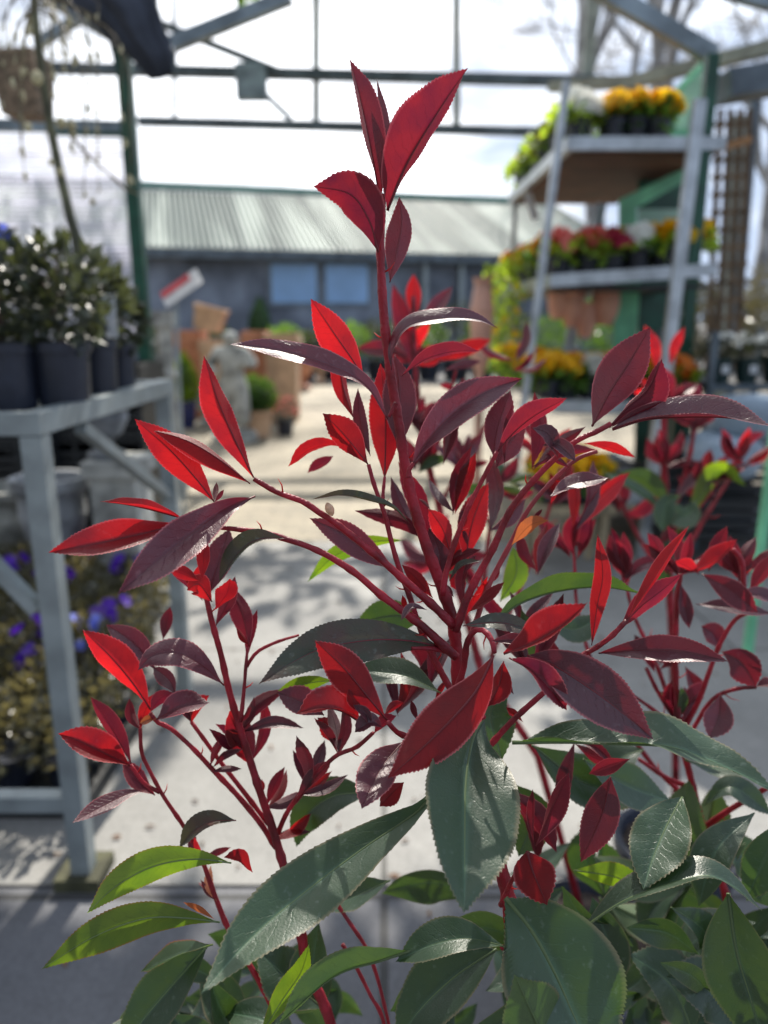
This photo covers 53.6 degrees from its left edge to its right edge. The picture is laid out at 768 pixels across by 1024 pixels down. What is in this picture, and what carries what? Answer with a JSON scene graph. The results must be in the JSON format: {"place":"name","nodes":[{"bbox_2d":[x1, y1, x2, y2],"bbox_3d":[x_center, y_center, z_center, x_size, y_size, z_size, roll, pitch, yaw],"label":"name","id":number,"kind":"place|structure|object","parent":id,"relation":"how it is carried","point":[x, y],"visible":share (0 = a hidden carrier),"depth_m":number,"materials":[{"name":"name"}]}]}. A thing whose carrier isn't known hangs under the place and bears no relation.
{"place":"outdoors","nodes":[
{"label":"outdoors","id":0,"kind":"place"},
{"bbox_2d":[0,175,612,367],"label":"timber shed","id":1,"kind":"structure","parent":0,"point":[287,257],"depth_m":17.32,"materials":[{"name":"wood"}]},
{"bbox_2d":[267,260,319,306],"bbox_3d":[-1.975,-5.022,16.704,1.144,0.975,0.062,-4,15,-15],"label":"window","id":2,"kind":"structure","parent":1,"relation":"in","point":[290,282],"depth_m":16.67,"materials":[{"name":"glass"}]},
{"bbox_2d":[322,261,370,306],"bbox_3d":[-0.830,-5.097,17.002,1.115,0.975,0.062,-4,15,-15],"label":"window","id":3,"kind":"structure","parent":1,"relation":"in","point":[344,283],"depth_m":16.97,"materials":[{"name":"glass"}]},
{"bbox_2d":[0,541,767,884],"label":"paving","id":4,"kind":"structure","parent":0,"point":[282,597],"depth_m":2.05,"materials":[{"name":"concrete"}]},
{"bbox_2d":[0,480,31,567],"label":"stone urn","id":5,"kind":"object","parent":4,"relation":"on","point":[12,530],"visible":0.2,"depth_m":2.89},
{"bbox_2d":[2,550,36,592],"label":"pansy plant","id":6,"kind":"object","parent":4,"relation":"on","point":[10,559],"visible":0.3,"depth_m":2.64,"materials":[{"name":"purple plant"}]},
{"bbox_2d":[0,428,92,525],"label":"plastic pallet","id":7,"kind":"object","parent":4,"relation":"on","point":[14,444],"visible":0.12,"depth_m":3.36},
{"bbox_2d":[7,469,89,599],"bbox_3d":[-1.212,0.113,2.814,0.276,0.500,0.274,0,14,0],"label":"stone urn","id":8,"kind":"object","parent":4,"relation":"on","point":[72,485],"visible":0.33,"depth_m":2.71,"materials":[{"name":"grey stone"}]},
{"bbox_2d":[0,681,161,817],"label":"carry tray","id":9,"kind":"object","parent":4,"relation":"on","point":[101,775],"visible":0.17,"depth_m":1.75,"materials":[{"name":"black plastic"}]},
{"bbox_2d":[0,648,28,722],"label":"pansy plant","id":10,"kind":"object","parent":9,"relation":"on","point":[4,661],"visible":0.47,"depth_m":1.97,"materials":[{"name":"green plant"}]},
{"bbox_2d":[0,614,45,685],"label":"pansy plant","id":11,"kind":"object","parent":9,"relation":"on","point":[14,641],"visible":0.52,"depth_m":2.08,"materials":[{"name":"purple plant"}]},
{"bbox_2d":[0,669,51,753],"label":"pansy plant","id":12,"kind":"object","parent":9,"relation":"on","point":[39,686],"visible":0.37,"depth_m":1.82,"materials":[{"name":"green plant"}]},
{"bbox_2d":[0,694,54,788],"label":"pansy plant","id":13,"kind":"object","parent":9,"relation":"on","point":[13,770],"visible":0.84,"depth_m":1.71,"materials":[{"name":"green plant"}]},
{"bbox_2d":[5,642,83,709],"bbox_3d":[-0.892,0.441,1.990,0.205,0.209,0.198,3,14,11],"label":"pansy plant","id":14,"kind":"object","parent":9,"relation":"on","point":[20,662],"visible":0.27,"depth_m":1.97,"materials":[{"name":"green plant"}]},
{"bbox_2d":[18,698,106,788],"bbox_3d":[-0.715,0.512,1.710,0.183,0.207,0.193,0,14,0],"label":"pansy plant","id":15,"kind":"object","parent":9,"relation":"on","point":[48,758],"visible":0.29,"depth_m":1.68,"materials":[{"name":"green plant"}]},
{"bbox_2d":[40,668,123,742],"bbox_3d":[-0.724,0.483,1.826,0.193,0.207,0.183,-4,15,-15],"label":"pansy plant","id":16,"kind":"object","parent":9,"relation":"on","point":[110,691],"visible":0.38,"depth_m":1.84,"materials":[{"name":"green plant"}]},
{"bbox_2d":[70,608,109,680],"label":"pansy plant","id":17,"kind":"object","parent":9,"relation":"on","point":[80,648],"visible":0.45,"depth_m":2.10,"materials":[{"name":"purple plant"}]},
{"bbox_2d":[76,653,144,723],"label":"pansy plant","id":18,"kind":"object","parent":9,"relation":"on","point":[126,693],"visible":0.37,"depth_m":1.94,"materials":[{"name":"green plant"}]},
{"bbox_2d":[83,611,157,685],"bbox_3d":[-0.737,0.374,2.133,0.183,0.207,0.193,13,19,42],"label":"pansy plant","id":19,"kind":"object","parent":9,"relation":"on","point":[124,620],"visible":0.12,"depth_m":2.13,"materials":[{"name":"green plant"}]},
{"bbox_2d":[4,360,164,527],"bbox_3d":[-1.376,-0.272,3.592,0.620,0.856,0.402,0,14,0],"label":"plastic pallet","id":20,"kind":"object","parent":4,"relation":"on","point":[130,438],"visible":0.15,"depth_m":3.40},
{"bbox_2d":[67,578,110,628],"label":"pansy plant","id":21,"kind":"object","parent":4,"relation":"on","point":[89,589],"visible":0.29,"depth_m":2.40,"materials":[{"name":"green plant"}]},
{"bbox_2d":[66,563,117,609],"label":"pansy plant","id":22,"kind":"object","parent":4,"relation":"on","point":[101,577],"visible":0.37,"depth_m":2.52,"materials":[{"name":"green plant"}]},
{"bbox_2d":[0,379,192,892],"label":"plant bench","id":23,"kind":"object","parent":4,"relation":"on","point":[86,867],"visible":0.93,"depth_m":1.38,"materials":[{"name":"metal"}]},
{"bbox_2d":[0,226,65,410],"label":"potted shrub","id":24,"kind":"object","parent":23,"relation":"on","point":[18,387],"visible":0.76,"depth_m":1.34,"materials":[{"name":"green plant"}]},
{"bbox_2d":[0,224,114,407],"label":"potted shrub","id":25,"kind":"object","parent":23,"relation":"on","point":[62,365],"visible":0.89,"depth_m":1.37,"materials":[{"name":"green plant"}]},
{"bbox_2d":[0,0,137,332],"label":"weeping willow","id":26,"kind":"object","parent":23,"relation":"on","point":[38,75],"visible":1,"depth_m":1.73,"materials":[{"name":"grey plant"}]},
{"bbox_2d":[47,244,140,394],"bbox_3d":[-0.594,-0.390,1.574,0.177,0.315,0.173,0,14,0],"label":"potted shrub","id":27,"kind":"object","parent":23,"relation":"on","point":[103,368],"visible":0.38,"depth_m":1.56,"materials":[{"name":"green plant"}]},
{"bbox_2d":[90,276,153,388],"bbox_3d":[-0.597,-0.404,1.738,0.145,0.262,0.148,-12,19,-40],"label":"potted shrub","id":28,"kind":"object","parent":23,"relation":"on","point":[126,370],"visible":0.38,"depth_m":1.73,"materials":[{"name":"green plant"}]},
{"bbox_2d":[79,452,157,611],"bbox_3d":[-0.935,0.087,2.761,0.196,0.577,0.230,0,14,0],"label":"stone urn","id":29,"kind":"object","parent":4,"relation":"on","point":[109,479],"visible":0.43,"depth_m":2.63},
{"bbox_2d":[87,408,128,459],"bbox_3d":[-0.979,-0.286,2.661,0.196,0.190,0.194,0,14,0],"label":"stone urn","id":30,"kind":"object","parent":29,"relation":"on","point":[111,427],"visible":0.25,"depth_m":2.61,"materials":[{"name":"grey stone"}]},
{"bbox_2d":[88,591,156,635],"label":"pansy plant","id":31,"kind":"object","parent":4,"relation":"on","point":[109,604],"visible":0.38,"depth_m":2.24,"materials":[{"name":"purple plant"}]},
{"bbox_2d":[106,551,154,606],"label":"pansy plant","id":32,"kind":"object","parent":4,"relation":"on","point":[116,570],"visible":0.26,"depth_m":2.63,"materials":[{"name":"purple plant"}]},
{"bbox_2d":[113,578,169,639],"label":"pansy plant","id":33,"kind":"object","parent":4,"relation":"on","point":[146,596],"visible":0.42,"depth_m":2.40,"materials":[{"name":"green plant"}]},
{"bbox_2d":[114,566,169,621],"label":"pansy plant","id":34,"kind":"object","parent":4,"relation":"on","point":[157,585],"visible":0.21,"depth_m":2.53,"materials":[{"name":"green plant"}]},
{"bbox_2d":[160,268,202,562],"bbox_3d":[-0.819,-0.374,3.206,0.188,1.252,0.055,0,14,0],"label":"price sign","id":35,"kind":"object","parent":4,"relation":"on","point":[177,290],"visible":0.95,"depth_m":3.08,"materials":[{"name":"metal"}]},
{"bbox_2d":[523,492,616,572],"bbox_3d":[0.790,0.092,3.304,0.340,0.300,0.280,0,14,0],"label":"table","id":36,"kind":"object","parent":4,"relation":"on","point":[561,508],"visible":0.4,"depth_m":3.19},
{"bbox_2d":[521,451,567,502],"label":"primrose","id":37,"kind":"object","parent":36,"relation":"on","point":[552,469],"visible":0.17,"depth_m":3.15,"materials":[{"name":"yellow plant"}]},
{"bbox_2d":[573,451,621,502],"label":"primrose","id":38,"kind":"object","parent":36,"relation":"on","point":[603,464],"visible":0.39,"depth_m":3.14,"materials":[{"name":"yellow plant"}]},
{"bbox_2d":[648,330,767,549],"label":"black trolley","id":39,"kind":"object","parent":4,"relation":"on","point":[709,385],"visible":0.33,"depth_m":3.36,"materials":[{"name":"plastic"}]},
{"bbox_2d":[672,352,705,386],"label":"primrose","id":40,"kind":"object","parent":39,"relation":"on","point":[687,367],"visible":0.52,"depth_m":3.50,"materials":[{"name":"orange plant"}]},
{"bbox_2d":[649,492,760,538],"bbox_3d":[1.447,-0.004,3.358,0.520,0.175,0.312,0,14,0],"label":"black crate","id":41,"kind":"object","parent":39,"relation":"on","point":[735,510],"visible":0.33,"depth_m":3.21,"materials":[{"name":"plastic"}]},
{"bbox_2d":[644,451,764,500],"bbox_3d":[1.499,-0.164,3.472,0.520,0.175,0.312,0,14,0],"label":"black crate","id":42,"kind":"object","parent":41,"relation":"on","point":[674,473],"visible":0.21,"depth_m":3.33,"materials":[{"name":"plastic"}]},
{"bbox_2d":[684,430,762,479],"bbox_3d":[1.441,-0.241,3.241,0.302,0.205,0.245,0,14,0],"label":"compost bag","id":43,"kind":"object","parent":42,"relation":"on","point":[706,441],"visible":0.38,"depth_m":3.15,"materials":[{"name":"grey plastic"}]},
{"bbox_2d":[705,393,767,441],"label":"compost bag","id":44,"kind":"object","parent":43,"relation":"on","point":[757,403],"visible":0.53,"depth_m":3.15,"materials":[{"name":"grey plastic"}]},
{"bbox_2d":[694,331,745,382],"bbox_3d":[1.514,-0.702,3.435,0.204,0.230,0.198,-5,15,-18],"label":"white flower pot","id":45,"kind":"object","parent":39,"relation":"on","point":[724,365],"visible":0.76,"depth_m":3.40,"materials":[{"name":"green plant"}]},
{"bbox_2d":[727,331,767,382],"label":"white flower pot","id":46,"kind":"object","parent":39,"relation":"on","point":[746,369],"visible":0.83,"depth_m":3.41,"materials":[{"name":"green plant"}]},
{"bbox_2d":[742,457,767,652],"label":"green trolley frame","id":47,"kind":"object","parent":4,"relation":"on","point":[751,621],"visible":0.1,"depth_m":2.29,"materials":[{"name":"paint"}]},
{"bbox_2d":[0,889,767,1023],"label":"paving","id":48,"kind":"structure","parent":0,"point":[38,927],"depth_m":1.30,"materials":[{"name":"concrete"}]},
{"bbox_2d":[42,60,767,1023],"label":"photinia shrub","id":49,"kind":"object","parent":48,"relation":"on","point":[572,958],"visible":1,"depth_m":0.42,"materials":[{"name":"red plant"}]},
{"bbox_2d":[358,274,649,949],"bbox_3d":[0.202,0.267,0.983,0.421,1.100,0.208,-6,15,-23],"label":"photinia shrub","id":50,"kind":"object","parent":48,"relation":"on","point":[408,347],"visible":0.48,"depth_m":0.86,"materials":[{"name":"red plant"}]},
{"bbox_2d":[538,511,767,1023],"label":"photinia shrub","id":51,"kind":"object","parent":48,"relation":"on","point":[717,716],"visible":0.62,"depth_m":0.59,"materials":[{"name":"red plant"}]},
{"bbox_2d":[600,325,767,901],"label":"photinia shrub","id":52,"kind":"object","parent":48,"relation":"on","point":[702,479],"visible":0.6,"depth_m":1.09,"materials":[{"name":"red plant"}]},
{"bbox_2d":[0,323,767,888],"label":"ground","id":53,"kind":"structure","parent":0,"point":[440,379],"depth_m":1.46,"materials":[{"name":"concrete"}]},
{"bbox_2d":[247,295,274,333],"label":"potted topiary","id":54,"kind":"object","parent":53,"relation":"on","point":[259,319],"visible":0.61,"depth_m":15.82,"materials":[{"name":"green plant"}]},
{"bbox_2d":[346,319,371,380],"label":"nursery shrub","id":55,"kind":"object","parent":53,"relation":"on","point":[354,332],"visible":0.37,"depth_m":13.18,"materials":[{"name":"green plant"}]},
{"bbox_2d":[355,316,393,379],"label":"nursery shrub","id":56,"kind":"object","parent":53,"relation":"on","point":[373,365],"visible":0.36,"depth_m":13.52,"materials":[{"name":"green plant"}]},
{"bbox_2d":[416,323,450,379],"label":"nursery shrub","id":57,"kind":"object","parent":53,"relation":"on","point":[428,372],"visible":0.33,"depth_m":13.53,"materials":[{"name":"green plant"}]},
{"bbox_2d":[430,300,469,379],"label":"nursery shrub","id":58,"kind":"object","parent":53,"relation":"on","point":[460,375],"visible":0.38,"depth_m":13.51,"materials":[{"name":"green plant"}]},
{"bbox_2d":[529,312,567,352],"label":"nursery shrub","id":59,"kind":"object","parent":53,"relation":"on","point":[551,335],"visible":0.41,"depth_m":13.41,"materials":[{"name":"green plant"}]},
{"bbox_2d":[551,284,637,352],"bbox_3d":[4.952,-3.924,16.044,2.960,2.011,2.256,0,14,0],"label":"evergreen bush","id":60,"kind":"object","parent":53,"relation":"on","point":[598,345],"visible":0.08,"depth_m":16.01,"materials":[{"name":"green plant"}]},
{"bbox_2d":[475,0,767,348],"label":"bare tree","id":61,"kind":"object","parent":53,"relation":"on","point":[761,257],"visible":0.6,"depth_m":26.76,"materials":[{"name":"grey plant"}]},
{"bbox_2d":[549,0,701,226],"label":"bare tree","id":62,"kind":"object","parent":53,"relation":"on","point":[608,26],"visible":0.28,"depth_m":23.90,"materials":[{"name":"grey plant"}]},
{"bbox_2d":[647,0,694,91],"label":"bare tree","id":63,"kind":"object","parent":53,"relation":"on","point":[658,44],"visible":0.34,"depth_m":26.48,"materials":[{"name":"grey plant"}]},
{"bbox_2d":[693,262,767,373],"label":"evergreen bush","id":64,"kind":"object","parent":53,"relation":"on","point":[754,301],"visible":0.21,"depth_m":13.32,"materials":[{"name":"green plant"}]},
{"bbox_2d":[693,277,767,369],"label":"evergreen bush","id":65,"kind":"object","parent":53,"relation":"on","point":[760,308],"visible":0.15,"depth_m":14.30,"materials":[{"name":"green plant"}]},
{"bbox_2d":[0,0,767,322],"label":"sky","id":66,"kind":"structure","parent":0,"point":[371,34],"materials":[{"name":"white"}]},
{"bbox_2d":[178,385,767,540],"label":"paved yard","id":67,"kind":"structure","parent":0,"point":[269,459],"depth_m":5.26,"materials":[{"name":"concrete"}]},
{"bbox_2d":[114,47,153,359],"bbox_3d":[-1.227,-1.102,3.847,0.160,2.350,0.160,0,14,0],"label":"green post","id":68,"kind":"object","parent":67,"relation":"on","point":[136,230],"visible":0.38,"depth_m":3.72,"materials":[{"name":"metal"}]},
{"bbox_2d":[55,0,172,79],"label":"shade cloth","id":69,"kind":"object","parent":68,"relation":"attached to","point":[137,28],"visible":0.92,"depth_m":3.48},
{"bbox_2d":[151,311,188,495],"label":"stone column","id":70,"kind":"structure","parent":67,"relation":"on","point":[163,322],"depth_m":4.46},
{"bbox_2d":[174,350,199,428],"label":"potted topiary","id":71,"kind":"object","parent":67,"relation":"on","point":[189,380],"visible":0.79,"depth_m":7.44,"materials":[{"name":"green plant"}]},
{"bbox_2d":[173,330,208,418],"bbox_3d":[-2.072,-1.499,8.286,0.284,0.929,0.424,0,14,0],"label":"clay planter","id":72,"kind":"object","parent":67,"relation":"on","point":[188,341],"visible":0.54,"depth_m":8.03,"materials":[{"name":"ceramic"}]},
{"bbox_2d":[198,339,238,379],"bbox_3d":[-1.716,-1.383,8.005,0.341,0.842,0.424,0,14,0],"label":"clay planter","id":73,"kind":"object","parent":67,"relation":"on","point":[206,347],"visible":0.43,"depth_m":7.72,"materials":[{"name":"ceramic"}]},
{"bbox_2d":[193,303,229,333],"bbox_3d":[-1.793,-2.011,7.898,0.331,0.303,0.318,0,14,0],"label":"clay planter","id":74,"kind":"object","parent":73,"relation":"on","point":[209,318],"visible":1,"depth_m":7.77,"materials":[{"name":"ceramic"}]},
{"bbox_2d":[207,331,257,442],"bbox_3d":[-1.336,-1.103,6.680,0.407,0.949,0.397,-11,18,-36],"label":"garden statue","id":75,"kind":"object","parent":67,"relation":"on","point":[233,360],"visible":0.73,"depth_m":6.58,"materials":[{"name":"stone"}]},
{"bbox_2d":[240,331,270,383],"bbox_3d":[-1.361,-1.472,8.189,0.252,0.925,0.424,0,14,0],"label":"clay planter","id":76,"kind":"object","parent":67,"relation":"on","point":[259,369],"visible":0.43,"depth_m":7.96,"materials":[{"name":"ceramic"}]},
{"bbox_2d":[244,373,279,438],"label":"potted topiary","id":77,"kind":"object","parent":67,"relation":"on","point":[261,395],"visible":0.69,"depth_m":6.80,"materials":[{"name":"plant"}]},
{"bbox_2d":[263,334,301,422],"bbox_3d":[-1.052,-1.412,7.998,0.350,0.901,0.424,0,14,0],"label":"clay planter","id":78,"kind":"object","parent":67,"relation":"on","point":[283,375],"visible":0.5,"depth_m":7.82,"materials":[{"name":"ceramic"}]},
{"bbox_2d":[270,395,299,435],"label":"potted heather","id":79,"kind":"object","parent":67,"relation":"on","point":[285,424],"visible":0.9,"depth_m":7.04,"materials":[{"name":"plant"}]},
{"bbox_2d":[0,0,767,395],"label":"canopy frame","id":80,"kind":"object","parent":67,"relation":"on","point":[736,84],"visible":0.59,"depth_m":6.99,"materials":[{"name":"metal"}]},
{"bbox_2d":[0,0,53,122],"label":"hanging basket","id":81,"kind":"object","parent":80,"relation":"hanging from","point":[33,111],"visible":0.72,"depth_m":3.01,"materials":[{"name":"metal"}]},
{"bbox_2d":[0,134,136,339],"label":"shade netting","id":82,"kind":"object","parent":80,"relation":"attached to","point":[78,202],"visible":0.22,"depth_m":4.06,"materials":[{"name":"fabric"}]},
{"bbox_2d":[470,277,493,521],"bbox_3d":[0.498,-0.571,3.982,0.180,1.254,0.180,0,14,0],"label":"post","id":83,"kind":"object","parent":67,"relation":"on","point":[482,304],"visible":0.6,"depth_m":3.84,"materials":[{"name":"pink"}]},
{"bbox_2d":[500,63,726,557],"bbox_3d":[1.199,-1.000,4.130,1.212,2.507,1.932,0,14,0],"label":"flower stand","id":84,"kind":"object","parent":67,"relation":"on","point":[652,178],"visible":0.48,"depth_m":3.52,"materials":[{"name":"grey metal"}]},
{"bbox_2d":[481,261,511,361],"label":"trailing plant","id":85,"kind":"object","parent":84,"relation":"on","point":[505,290],"visible":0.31,"depth_m":4.32,"materials":[{"name":"green plant"}]},
{"bbox_2d":[491,268,533,376],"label":"trailing plant","id":86,"kind":"object","parent":84,"relation":"on","point":[516,285],"visible":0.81,"depth_m":4.04,"materials":[{"name":"green plant"}]},
{"bbox_2d":[519,124,547,163],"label":"primrose","id":87,"kind":"object","parent":84,"relation":"on","point":[531,141],"visible":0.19,"depth_m":3.98,"materials":[{"name":"green plant"}]},
{"bbox_2d":[519,352,574,398],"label":"primrose","id":88,"kind":"object","parent":84,"relation":"on","point":[546,388],"visible":0.73,"depth_m":3.51,"materials":[{"name":"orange plant"}]},
{"bbox_2d":[547,292,566,318],"bbox_3d":[0.893,-1.083,3.904,0.114,0.180,0.112,0,14,0],"label":"hanging pot","id":89,"kind":"object","parent":84,"relation":"hanging from","point":[556,301],"visible":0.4,"depth_m":3.87,"materials":[{"name":"orange ceramic"}]},
{"bbox_2d":[535,225,586,273],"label":"primrose","id":90,"kind":"object","parent":84,"relation":"on","point":[565,241],"visible":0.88,"depth_m":3.46,"materials":[{"name":"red plant"}]},
{"bbox_2d":[535,352,593,398],"bbox_3d":[0.863,-0.643,3.566,0.265,0.217,0.264,11,18,36],"label":"primrose","id":91,"kind":"object","parent":84,"relation":"on","point":[575,366],"visible":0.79,"depth_m":3.52,"materials":[{"name":"yellow plant"}]},
{"bbox_2d":[562,292,589,326],"bbox_3d":[0.973,-1.077,3.900,0.168,0.249,0.136,0,14,0],"label":"hanging pot","id":92,"kind":"object","parent":84,"relation":"hanging from","point":[573,308],"visible":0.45,"depth_m":3.86,"materials":[{"name":"orange ceramic"}]},
{"bbox_2d":[542,85,614,135],"bbox_3d":[0.856,-1.774,3.406,0.281,0.234,0.265,-9,17,-32],"label":"primrose","id":93,"kind":"object","parent":84,"relation":"on","point":[581,100],"visible":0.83,"depth_m":3.35,"materials":[{"name":"white plant"}]},
{"bbox_2d":[559,351,604,398],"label":"primrose","id":94,"kind":"object","parent":84,"relation":"on","point":[592,361],"visible":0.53,"depth_m":3.52,"materials":[{"name":"white plant"}]},
{"bbox_2d":[576,294,596,337],"bbox_3d":[1.045,-1.016,3.921,0.114,0.233,0.112,0,14,0],"label":"hanging pot","id":95,"kind":"object","parent":84,"relation":"hanging from","point":[585,328],"visible":0.81,"depth_m":3.88,"materials":[{"name":"orange ceramic"}]},
{"bbox_2d":[556,224,620,272],"bbox_3d":[0.947,-1.208,3.512,0.301,0.220,0.223,3,15,13],"label":"primrose","id":96,"kind":"object","parent":84,"relation":"on","point":[589,261],"visible":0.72,"depth_m":3.46,"materials":[{"name":"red plant"}]},
{"bbox_2d":[592,283,619,324],"bbox_3d":[1.139,-1.088,3.902,0.165,0.251,0.146,0,14,0],"label":"hanging pot","id":97,"kind":"object","parent":84,"relation":"hanging from","point":[607,306],"visible":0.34,"depth_m":3.86,"materials":[{"name":"orange ceramic"}]},
{"bbox_2d":[581,224,644,270],"bbox_3d":[1.061,-1.218,3.516,0.284,0.214,0.272,5,15,17],"label":"primrose","id":98,"kind":"object","parent":84,"relation":"on","point":[620,238],"visible":0.72,"depth_m":3.45,"materials":[{"name":"red plant"}]},
{"bbox_2d":[585,87,642,135],"bbox_3d":[1.049,-1.778,3.406,0.247,0.217,0.238,14,20,43],"label":"primrose","id":99,"kind":"object","parent":84,"relation":"on","point":[613,124],"visible":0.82,"depth_m":3.34,"materials":[{"name":"yellow plant"}]},
{"bbox_2d":[612,85,666,135],"bbox_3d":[1.102,-1.774,3.387,0.238,0.217,0.247,-1,14,-3],"label":"primrose","id":100,"kind":"object","parent":84,"relation":"on","point":[642,96],"visible":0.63,"depth_m":3.34,"materials":[{"name":"yellow plant"}]},
{"bbox_2d":[619,220,673,268],"bbox_3d":[1.170,-1.227,3.499,0.283,0.218,0.264,-8,16,-29],"label":"primrose","id":101,"kind":"object","parent":84,"relation":"on","point":[639,233],"visible":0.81,"depth_m":3.45,"materials":[{"name":"white plant"}]},
{"bbox_2d":[640,218,676,266],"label":"primrose","id":102,"kind":"object","parent":84,"relation":"on","point":[661,258],"visible":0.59,"depth_m":3.45,"materials":[{"name":"yellow plant"}]},
{"bbox_2d":[634,87,689,135],"bbox_3d":[1.244,-1.770,3.372,0.238,0.217,0.247,11,18,38],"label":"primrose","id":103,"kind":"object","parent":84,"relation":"on","point":[676,105],"visible":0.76,"depth_m":3.35,"materials":[{"name":"yellow plant"}]},
{"bbox_2d":[669,218,721,256],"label":"primrose","id":104,"kind":"object","parent":84,"relation":"on","point":[710,237],"visible":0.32,"depth_m":3.43,"materials":[{"name":"yellow plant"}]},
{"bbox_2d":[701,108,752,393],"bbox_3d":[1.905,-1.494,4.309,0.291,1.568,0.772,9,17,32],"label":"wooden trellis","id":105,"kind":"object","parent":84,"relation":"attached to","point":[737,144],"visible":0.76,"depth_m":4.48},
{"bbox_2d":[652,53,720,538],"bbox_3d":[1.411,-0.922,3.532,0.160,2.154,0.160,0,14,0],"label":"green post","id":106,"kind":"object","parent":67,"relation":"on","point":[710,74],"visible":0.33,"depth_m":3.40,"materials":[{"name":"metal"}]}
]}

